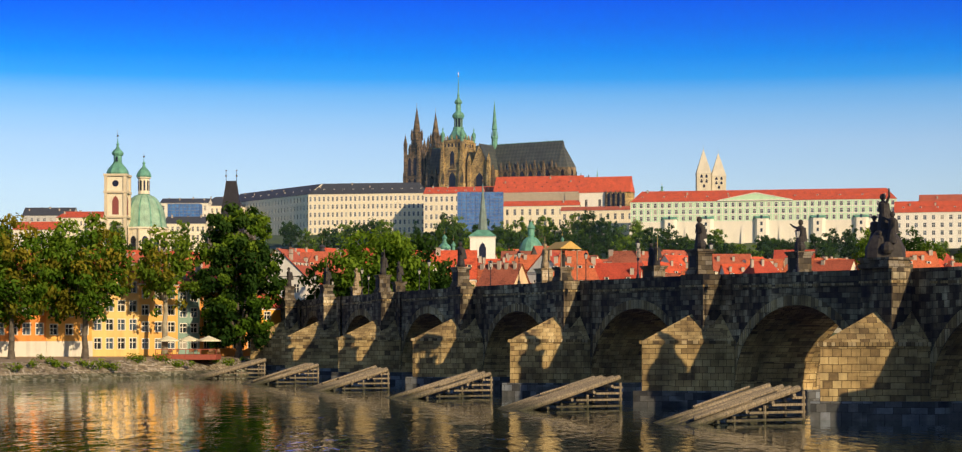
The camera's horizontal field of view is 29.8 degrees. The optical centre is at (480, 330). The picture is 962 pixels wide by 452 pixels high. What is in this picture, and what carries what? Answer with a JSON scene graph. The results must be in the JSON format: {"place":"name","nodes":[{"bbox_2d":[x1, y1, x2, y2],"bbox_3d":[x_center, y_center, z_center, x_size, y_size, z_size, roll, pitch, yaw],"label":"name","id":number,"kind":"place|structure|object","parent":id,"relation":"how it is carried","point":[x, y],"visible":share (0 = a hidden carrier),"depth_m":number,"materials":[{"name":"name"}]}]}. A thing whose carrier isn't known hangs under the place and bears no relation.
{"place":"outdoors","nodes":[
{"label":"outdoors","id":0,"kind":"place"},
{"bbox_2d":[318,267,334,296],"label":"statue pier","id":1,"kind":"structure","parent":0,"point":[326,288],"depth_m":284.98,"materials":[{"name":"stone"}]},
{"bbox_2d":[349,268,363,295],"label":"statue pier","id":2,"kind":"structure","parent":0,"point":[356,288],"depth_m":315.06,"materials":[{"name":"stone"}]},
{"bbox_2d":[373,249,391,291],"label":"statue pier","id":3,"kind":"structure","parent":0,"point":[382,281],"depth_m":258.73,"materials":[{"name":"stone"}]},
{"bbox_2d":[391,261,406,291],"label":"statue pier","id":4,"kind":"structure","parent":0,"point":[398,285],"depth_m":289.02,"materials":[{"name":"stone"}]},
{"bbox_2d":[450,242,471,286],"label":"statue pier","id":5,"kind":"structure","parent":0,"point":[460,274],"depth_m":232.24,"materials":[{"name":"stone"}]},
{"bbox_2d":[0,374,961,451],"bbox_3d":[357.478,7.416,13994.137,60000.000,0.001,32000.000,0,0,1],"label":"river water","id":6,"kind":"structure","parent":0,"point":[176,414],"depth_m":141.63,"materials":[{"name":"black liquid"}]},
{"bbox_2d":[190,358,265,378],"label":"wooden icebreaker","id":7,"kind":"object","parent":6,"relation":"on","point":[230,369],"visible":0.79,"depth_m":279.93,"materials":[{"name":"brown wood"}]},
{"bbox_2d":[241,363,318,383],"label":"wooden icebreaker","id":8,"kind":"object","parent":6,"relation":"on","point":[287,373],"visible":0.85,"depth_m":252.95,"materials":[{"name":"brown wood"}]},
{"bbox_2d":[302,365,389,390],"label":"wooden icebreaker","id":9,"kind":"object","parent":6,"relation":"on","point":[350,379],"visible":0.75,"depth_m":226.00,"materials":[{"name":"brown wood"}]},
{"bbox_2d":[385,369,492,398],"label":"wooden icebreaker","id":10,"kind":"object","parent":6,"relation":"on","point":[445,385],"visible":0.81,"depth_m":199.23,"materials":[{"name":"brown wood"}]},
{"bbox_2d":[499,375,622,409],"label":"wooden icebreaker","id":11,"kind":"object","parent":6,"relation":"on","point":[567,392],"visible":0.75,"depth_m":172.52,"materials":[{"name":"brown wood"}]},
{"bbox_2d":[655,383,805,424],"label":"wooden icebreaker","id":12,"kind":"object","parent":6,"relation":"on","point":[729,407],"visible":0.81,"depth_m":146.02,"materials":[{"name":"brown wood"}]},
{"bbox_2d":[0,229,961,381],"bbox_3d":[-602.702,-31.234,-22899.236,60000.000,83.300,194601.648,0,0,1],"label":"terrain","id":13,"kind":"structure","parent":0,"point":[129,368],"depth_m":286.27,"materials":[{"name":"brown"}]},
{"bbox_2d":[0,257,46,356],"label":"building","id":14,"kind":"structure","parent":13,"relation":"on","point":[30,337],"depth_m":291.76,"materials":[{"name":"paint"}]},
{"bbox_2d":[0,212,63,358],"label":"tree","id":15,"kind":"object","parent":13,"relation":"on","point":[14,281],"visible":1,"depth_m":279.31,"materials":[{"name":"green plant"}]},
{"bbox_2d":[13,220,64,248],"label":"building","id":16,"kind":"structure","parent":13,"relation":"on","point":[45,225],"depth_m":866.40,"materials":[{"name":"tile"}]},
{"bbox_2d":[22,207,77,221],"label":"building","id":17,"kind":"structure","parent":13,"relation":"on","point":[50,214],"depth_m":1158.20,"materials":[{"name":"grey paint"}]},
{"bbox_2d":[46,278,92,356],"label":"building","id":18,"kind":"structure","parent":13,"relation":"on","point":[63,339],"depth_m":296.53,"materials":[{"name":"paint"}]},
{"bbox_2d":[56,210,103,250],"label":"building","id":19,"kind":"structure","parent":13,"relation":"on","point":[78,216],"depth_m":904.55,"materials":[{"name":"beige paint"}]},
{"bbox_2d":[40,212,138,358],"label":"tree","id":20,"kind":"object","parent":13,"relation":"on","point":[87,281],"visible":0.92,"depth_m":287.57,"materials":[{"name":"green plant"}]},
{"bbox_2d":[85,255,138,355],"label":"building","id":21,"kind":"structure","parent":13,"relation":"on","point":[116,333],"depth_m":303.72,"materials":[{"name":"paint"}]},
{"bbox_2d":[109,220,125,249],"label":"hill tree","id":22,"kind":"object","parent":13,"relation":"on","point":[113,228],"depth_m":826.05,"materials":[{"name":"green plant"}]},
{"bbox_2d":[2,352,252,372],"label":"bank shrubs","id":23,"kind":"object","parent":13,"relation":"on","point":[56,364],"visible":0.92,"depth_m":279.90,"materials":[{"name":"green plant"}]},
{"bbox_2d":[103,135,167,250],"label":"church","id":24,"kind":"structure","parent":13,"relation":"on","point":[115,192],"depth_m":835.79,"materials":[{"name":"paint"}]},
{"bbox_2d":[131,262,179,355],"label":"building","id":25,"kind":"structure","parent":13,"relation":"on","point":[150,329],"depth_m":308.07,"materials":[{"name":"paint"}]},
{"bbox_2d":[131,224,202,353],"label":"tree","id":26,"kind":"object","parent":13,"relation":"on","point":[176,263],"visible":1,"depth_m":299.22,"materials":[{"name":"green plant"}]},
{"bbox_2d":[167,202,201,216],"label":"blue scaffold net","id":27,"kind":"object","parent":13,"relation":"on","point":[185,210],"depth_m":1184.08,"materials":[{"name":"blue fabric"}]},
{"bbox_2d":[171,219,197,250],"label":"hill tree","id":28,"kind":"object","parent":13,"relation":"on","point":[183,229],"depth_m":782.49,"materials":[{"name":"green plant"}]},
{"bbox_2d":[160,197,212,216],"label":"building","id":29,"kind":"structure","parent":13,"relation":"on","point":[207,204],"depth_m":1237.02,"materials":[{"name":"paint"}]},
{"bbox_2d":[166,215,207,250],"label":"building","id":30,"kind":"structure","parent":13,"relation":"on","point":[198,227],"depth_m":983.43,"materials":[{"name":"beige paint"}]},
{"bbox_2d":[175,275,199,353],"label":"building","id":31,"kind":"structure","parent":13,"relation":"on","point":[189,320],"depth_m":313.12,"materials":[{"name":"paint"}]},
{"bbox_2d":[155,336,220,359],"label":"cafe terrace","id":32,"kind":"structure","parent":13,"relation":"on","point":[208,356],"depth_m":297.77,"materials":[{"name":"red wood"}]},
{"bbox_2d":[186,266,257,355],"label":"building","id":33,"kind":"structure","parent":13,"relation":"on","point":[230,350],"depth_m":317.75,"materials":[{"name":"paint"}]},
{"bbox_2d":[210,196,244,227],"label":"building","id":34,"kind":"structure","parent":13,"relation":"on","point":[216,204],"depth_m":1248.34,"materials":[{"name":"beige paint"}]},
{"bbox_2d":[207,170,255,248],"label":"tower","id":35,"kind":"structure","parent":13,"relation":"on","point":[231,193],"depth_m":479.65,"materials":[{"name":"stone"}]},
{"bbox_2d":[187,201,287,357],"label":"tree","id":36,"kind":"object","parent":13,"relation":"on","point":[246,275],"visible":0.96,"depth_m":308.43,"materials":[{"name":"green plant"}]},
{"bbox_2d":[258,294,280,324],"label":"house","id":37,"kind":"structure","parent":13,"relation":"on","point":[272,315],"depth_m":325.55,"materials":[{"name":"paint"}]},
{"bbox_2d":[239,184,322,234],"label":"palace building","id":38,"kind":"structure","parent":13,"relation":"on","point":[262,204],"depth_m":1222.60,"materials":[{"name":"grey paint"}]},
{"bbox_2d":[278,220,302,247],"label":"hill tree","id":39,"kind":"object","parent":13,"relation":"on","point":[290,240],"depth_m":1044.12,"materials":[{"name":"green plant"}]},
{"bbox_2d":[266,247,319,299],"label":"town house","id":40,"kind":"structure","parent":13,"relation":"on","point":[295,262],"depth_m":364.08,"materials":[{"name":"paint"}]},
{"bbox_2d":[295,228,313,248],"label":"hill tree","id":41,"kind":"object","parent":13,"relation":"on","point":[306,236],"depth_m":1050.87,"materials":[{"name":"green plant"}]},
{"bbox_2d":[296,257,339,316],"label":"house","id":42,"kind":"structure","parent":13,"relation":"on","point":[311,273],"depth_m":342.15,"materials":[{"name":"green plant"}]},
{"bbox_2d":[307,249,344,273],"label":"town house","id":43,"kind":"structure","parent":13,"relation":"on","point":[315,257],"depth_m":463.11,"materials":[{"name":"tile"}]},
{"bbox_2d":[317,227,337,250],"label":"hill tree","id":44,"kind":"object","parent":13,"relation":"on","point":[325,232],"depth_m":915.10,"materials":[{"name":"green plant"}]},
{"bbox_2d":[334,220,355,248],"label":"hill tree","id":45,"kind":"object","parent":13,"relation":"on","point":[346,230],"depth_m":1021.32,"materials":[{"name":"green plant"}]},
{"bbox_2d":[330,269,374,296],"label":"town tree","id":46,"kind":"object","parent":13,"relation":"on","point":[348,289],"visible":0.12,"depth_m":329.86,"materials":[{"name":"green plant"}]},
{"bbox_2d":[308,182,424,234],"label":"palace building","id":47,"kind":"structure","parent":13,"relation":"on","point":[350,190],"depth_m":1186.85,"materials":[{"name":"beige paint"}]},
{"bbox_2d":[351,217,382,245],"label":"hill tree","id":48,"kind":"object","parent":13,"relation":"on","point":[365,228],"depth_m":1011.48,"materials":[{"name":"green plant"}]},
{"bbox_2d":[315,228,438,296],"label":"town tree","id":49,"kind":"object","parent":13,"relation":"on","point":[400,251],"visible":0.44,"depth_m":333.04,"materials":[{"name":"green plant"}]},
{"bbox_2d":[373,219,400,242],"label":"hill tree","id":50,"kind":"object","parent":13,"relation":"on","point":[385,229],"depth_m":866.44,"materials":[{"name":"green plant"}]},
{"bbox_2d":[372,233,456,289],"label":"town tree","id":51,"kind":"object","parent":13,"relation":"on","point":[426,250],"visible":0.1,"depth_m":343.13,"materials":[{"name":"green plant"}]},
{"bbox_2d":[434,229,457,249],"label":"hill tree","id":52,"kind":"object","parent":13,"relation":"on","point":[449,237],"depth_m":628.03,"materials":[{"name":"green plant"}]},
{"bbox_2d":[438,215,469,240],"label":"hill tree","id":53,"kind":"object","parent":13,"relation":"on","point":[456,225],"depth_m":1018.07,"materials":[{"name":"green plant"}]},
{"bbox_2d":[431,247,477,285],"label":"town house","id":54,"kind":"structure","parent":13,"relation":"on","point":[471,260],"depth_m":372.31,"materials":[{"name":"tile"}]},
{"bbox_2d":[423,186,493,232],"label":"building","id":55,"kind":"structure","parent":13,"relation":"on","point":[433,197],"depth_m":1150.66,"materials":[{"name":"beige paint"}]},
{"bbox_2d":[457,190,502,231],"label":"scaffolded building","id":56,"kind":"structure","parent":55,"relation":"attached to","point":[462,198],"depth_m":1084.10,"materials":[{"name":"blue fabric"}]},
{"bbox_2d":[468,179,496,258],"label":"church steeple","id":57,"kind":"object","parent":13,"relation":"on","point":[486,247],"depth_m":594.80,"materials":[{"name":"white paint"}]},
{"bbox_2d":[403,75,588,187],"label":"cathedral","id":58,"kind":"structure","parent":13,"relation":"on","point":[491,156],"depth_m":1259.34,"materials":[{"name":"stone"}]},
{"bbox_2d":[477,260,529,285],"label":"town house","id":59,"kind":"structure","parent":13,"relation":"on","point":[505,274],"depth_m":384.47,"materials":[{"name":"tile"}]},
{"bbox_2d":[496,227,522,254],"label":"hill tree","id":60,"kind":"object","parent":13,"relation":"on","point":[508,242],"depth_m":928.63,"materials":[{"name":"green plant"}]},
{"bbox_2d":[514,254,540,269],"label":"town house","id":61,"kind":"structure","parent":13,"relation":"on","point":[526,261],"depth_m":478.31,"materials":[{"name":"tile"}]},
{"bbox_2d":[519,219,541,250],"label":"church dome","id":62,"kind":"structure","parent":13,"relation":"on","point":[525,245],"depth_m":616.46,"materials":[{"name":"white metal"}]},
{"bbox_2d":[493,175,583,203],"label":"building","id":63,"kind":"structure","parent":13,"relation":"on","point":[556,182],"depth_m":1128.34,"materials":[{"name":"tile"}]},
{"bbox_2d":[503,200,580,231],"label":"building","id":64,"kind":"structure","parent":13,"relation":"on","point":[510,212],"depth_m":1094.00,"materials":[{"name":"beige paint"}]},
{"bbox_2d":[526,250,560,282],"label":"town house","id":65,"kind":"structure","parent":13,"relation":"on","point":[531,273],"depth_m":434.04,"materials":[{"name":"paint"}]},
{"bbox_2d":[535,215,557,245],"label":"hill tree","id":66,"kind":"object","parent":13,"relation":"on","point":[540,233],"depth_m":1010.79,"materials":[{"name":"green plant"}]},
{"bbox_2d":[545,221,572,250],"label":"hill tree","id":67,"kind":"object","parent":13,"relation":"on","point":[556,238],"depth_m":870.01,"materials":[{"name":"green plant"}]},
{"bbox_2d":[553,250,598,280],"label":"town house","id":68,"kind":"structure","parent":13,"relation":"on","point":[571,261],"depth_m":397.67,"materials":[{"name":"tile"}]},
{"bbox_2d":[562,212,591,240],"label":"hill tree","id":69,"kind":"object","parent":13,"relation":"on","point":[580,234],"depth_m":1030.36,"materials":[{"name":"green plant"}]},
{"bbox_2d":[574,209,598,240],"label":"hill tree","id":70,"kind":"object","parent":13,"relation":"on","point":[586,216],"depth_m":1027.74,"materials":[{"name":"green plant"}]},
{"bbox_2d":[577,232,604,258],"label":"hill tree","id":71,"kind":"object","parent":13,"relation":"on","point":[596,247],"depth_m":889.46,"materials":[{"name":"green plant"}]},
{"bbox_2d":[560,205,630,234],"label":"building","id":72,"kind":"structure","parent":13,"relation":"on","point":[566,212],"depth_m":1051.54,"materials":[{"name":"beige paint"}]},
{"bbox_2d":[591,215,615,243],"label":"hill tree","id":73,"kind":"object","parent":13,"relation":"on","point":[601,222],"depth_m":1005.07,"materials":[{"name":"green plant"}]},
{"bbox_2d":[249,266,961,420],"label":"bridge","id":74,"kind":"structure","parent":13,"relation":"on","point":[892,350],"depth_m":178.37,"materials":[{"name":"stone"}]},
{"bbox_2d":[282,267,295,300],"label":"statue pier","id":75,"kind":"structure","parent":74,"relation":"on","point":[288,292],"depth_m":311.69,"materials":[{"name":"stone"}]},
{"bbox_2d":[579,172,634,206],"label":"building","id":76,"kind":"structure","parent":13,"relation":"on","point":[586,197],"depth_m":1088.26,"materials":[{"name":"red tile"}]},
{"bbox_2d":[601,224,615,257],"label":"hill tree","id":77,"kind":"object","parent":13,"relation":"on","point":[608,238],"depth_m":933.50,"materials":[{"name":"green plant"}]},
{"bbox_2d":[596,262,642,279],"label":"town house","id":78,"kind":"structure","parent":13,"relation":"on","point":[607,270],"depth_m":400.83,"materials":[{"name":"tile"}]},
{"bbox_2d":[610,235,631,250],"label":"hill tree","id":79,"kind":"object","parent":13,"relation":"on","point":[619,244],"depth_m":903.79,"materials":[{"name":"green plant"}]},
{"bbox_2d":[606,248,644,265],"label":"town house","id":80,"kind":"structure","parent":13,"relation":"on","point":[624,256],"depth_m":427.03,"materials":[{"name":"tile"}]},
{"bbox_2d":[612,219,652,249],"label":"hill tree","id":81,"kind":"object","parent":13,"relation":"on","point":[637,231],"depth_m":963.76,"materials":[{"name":"green plant"}]},
{"bbox_2d":[640,227,666,250],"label":"hill tree","id":82,"kind":"object","parent":13,"relation":"on","point":[647,231],"depth_m":927.85,"materials":[{"name":"green plant"}]},
{"bbox_2d":[659,224,681,249],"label":"hill tree","id":83,"kind":"object","parent":13,"relation":"on","point":[668,242],"depth_m":956.14,"materials":[{"name":"green plant"}]},
{"bbox_2d":[660,253,687,269],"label":"town house","id":84,"kind":"structure","parent":13,"relation":"on","point":[666,257],"depth_m":560.08,"materials":[{"name":"tile"}]},
{"bbox_2d":[676,233,691,249],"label":"hill tree","id":85,"kind":"object","parent":13,"relation":"on","point":[685,243],"depth_m":857.06,"materials":[{"name":"green plant"}]},
{"bbox_2d":[695,149,725,190],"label":"twin church towers","id":86,"kind":"structure","parent":13,"relation":"on","point":[701,176],"depth_m":1084.86,"materials":[{"name":"stone"}]},
{"bbox_2d":[706,234,724,253],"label":"hill tree","id":87,"kind":"object","parent":13,"relation":"on","point":[715,245],"depth_m":904.47,"materials":[{"name":"green plant"}]},
{"bbox_2d":[709,229,729,252],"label":"hill tree","id":88,"kind":"object","parent":13,"relation":"on","point":[718,234],"depth_m":962.51,"materials":[{"name":"green plant"}]},
{"bbox_2d":[712,254,750,273],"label":"town house","id":89,"kind":"structure","parent":13,"relation":"on","point":[718,260],"depth_m":574.72,"materials":[{"name":"tile"}]},
{"bbox_2d":[718,264,749,273],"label":"town house","id":90,"kind":"structure","parent":13,"relation":"on","point":[732,268],"depth_m":487.69,"materials":[{"name":"tile"}]},
{"bbox_2d":[742,259,779,273],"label":"town house","id":91,"kind":"structure","parent":13,"relation":"on","point":[762,266],"depth_m":431.75,"materials":[{"name":"tile"}]},
{"bbox_2d":[629,188,896,244],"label":"palace building","id":92,"kind":"structure","parent":13,"relation":"on","point":[843,215],"depth_m":993.57,"materials":[{"name":"paint"}]},
{"bbox_2d":[746,259,783,271],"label":"town house","id":93,"kind":"structure","parent":13,"relation":"on","point":[778,264],"depth_m":526.02,"materials":[{"name":"tile"}]},
{"bbox_2d":[758,235,782,258],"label":"hill tree","id":94,"kind":"object","parent":13,"relation":"on","point":[770,248],"depth_m":891.14,"materials":[{"name":"green plant"}]},
{"bbox_2d":[773,249,814,260],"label":"town house","id":95,"kind":"structure","parent":13,"relation":"on","point":[779,254],"depth_m":620.55,"materials":[{"name":"tile"}]},
{"bbox_2d":[806,233,823,257],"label":"hill tree","id":96,"kind":"object","parent":13,"relation":"on","point":[817,246],"depth_m":877.10,"materials":[{"name":"green plant"}]},
{"bbox_2d":[822,239,835,257],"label":"hill tree","id":97,"kind":"object","parent":13,"relation":"on","point":[828,253],"depth_m":862.29,"materials":[{"name":"green plant"}]},
{"bbox_2d":[821,228,841,252],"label":"hill tree","id":98,"kind":"object","parent":13,"relation":"on","point":[834,241],"depth_m":952.15,"materials":[{"name":"green plant"}]},
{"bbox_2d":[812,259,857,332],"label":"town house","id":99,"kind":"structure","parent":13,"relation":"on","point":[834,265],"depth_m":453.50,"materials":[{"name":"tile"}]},
{"bbox_2d":[838,235,858,258],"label":"hill tree","id":100,"kind":"object","parent":13,"relation":"on","point":[844,253],"depth_m":893.93,"materials":[{"name":"green plant"}]},
{"bbox_2d":[840,225,857,248],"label":"hill tree","id":101,"kind":"object","parent":13,"relation":"on","point":[845,234],"depth_m":951.59,"materials":[{"name":"green plant"}]},
{"bbox_2d":[850,227,870,269],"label":"town tree","id":102,"kind":"object","parent":13,"relation":"on","point":[862,242],"depth_m":554.67,"materials":[{"name":"green plant"}]},
{"bbox_2d":[897,226,924,250],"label":"town tree","id":103,"kind":"object","parent":13,"relation":"on","point":[915,240],"depth_m":564.22,"materials":[{"name":"green plant"}]},
{"bbox_2d":[905,248,939,267],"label":"town house","id":104,"kind":"structure","parent":13,"relation":"on","point":[925,259],"depth_m":442.16,"materials":[{"name":"tile"}]},
{"bbox_2d":[894,200,961,249],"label":"building","id":105,"kind":"structure","parent":13,"relation":"on","point":[953,216],"depth_m":924.87,"materials":[{"name":"white paint"}]},
{"bbox_2d":[916,240,945,259],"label":"town tree","id":106,"kind":"object","parent":13,"relation":"on","point":[938,250],"depth_m":568.34,"materials":[{"name":"green plant"}]},
{"bbox_2d":[919,194,961,200],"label":"roof","id":107,"kind":"structure","parent":13,"relation":"on","point":[942,197],"depth_m":981.66,"materials":[{"name":"red tile"}]},
{"bbox_2d":[0,0,961,268],"label":"sky","id":108,"kind":"structure","parent":0,"point":[280,94],"materials":[{"name":"blue"}]},
{"bbox_2d":[533,240,552,282],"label":"statue pier","id":109,"kind":"structure","parent":0,"point":[542,274],"depth_m":236.98,"materials":[{"name":"stone"}]},
{"bbox_2d":[545,241,580,280],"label":"statue pier","id":110,"kind":"structure","parent":0,"point":[562,272],"depth_m":205.70,"materials":[{"name":"stone"}]},
{"bbox_2d":[640,235,667,277],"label":"statue pier","id":111,"kind":"structure","parent":0,"point":[654,268],"depth_m":210.50,"materials":[{"name":"stone"}]},
{"bbox_2d":[685,216,714,274],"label":"statue pier","id":112,"kind":"structure","parent":0,"point":[699,258],"depth_m":179.21,"materials":[{"name":"stone"}]},
{"bbox_2d":[784,219,814,271],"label":"statue pier","id":113,"kind":"structure","parent":0,"point":[804,261],"depth_m":184.28,"materials":[{"name":"stone"}]},
{"bbox_2d":[857,188,913,268],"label":"statue pier","id":114,"kind":"structure","parent":0,"point":[884,247],"depth_m":152.51,"materials":[{"name":"stone"}]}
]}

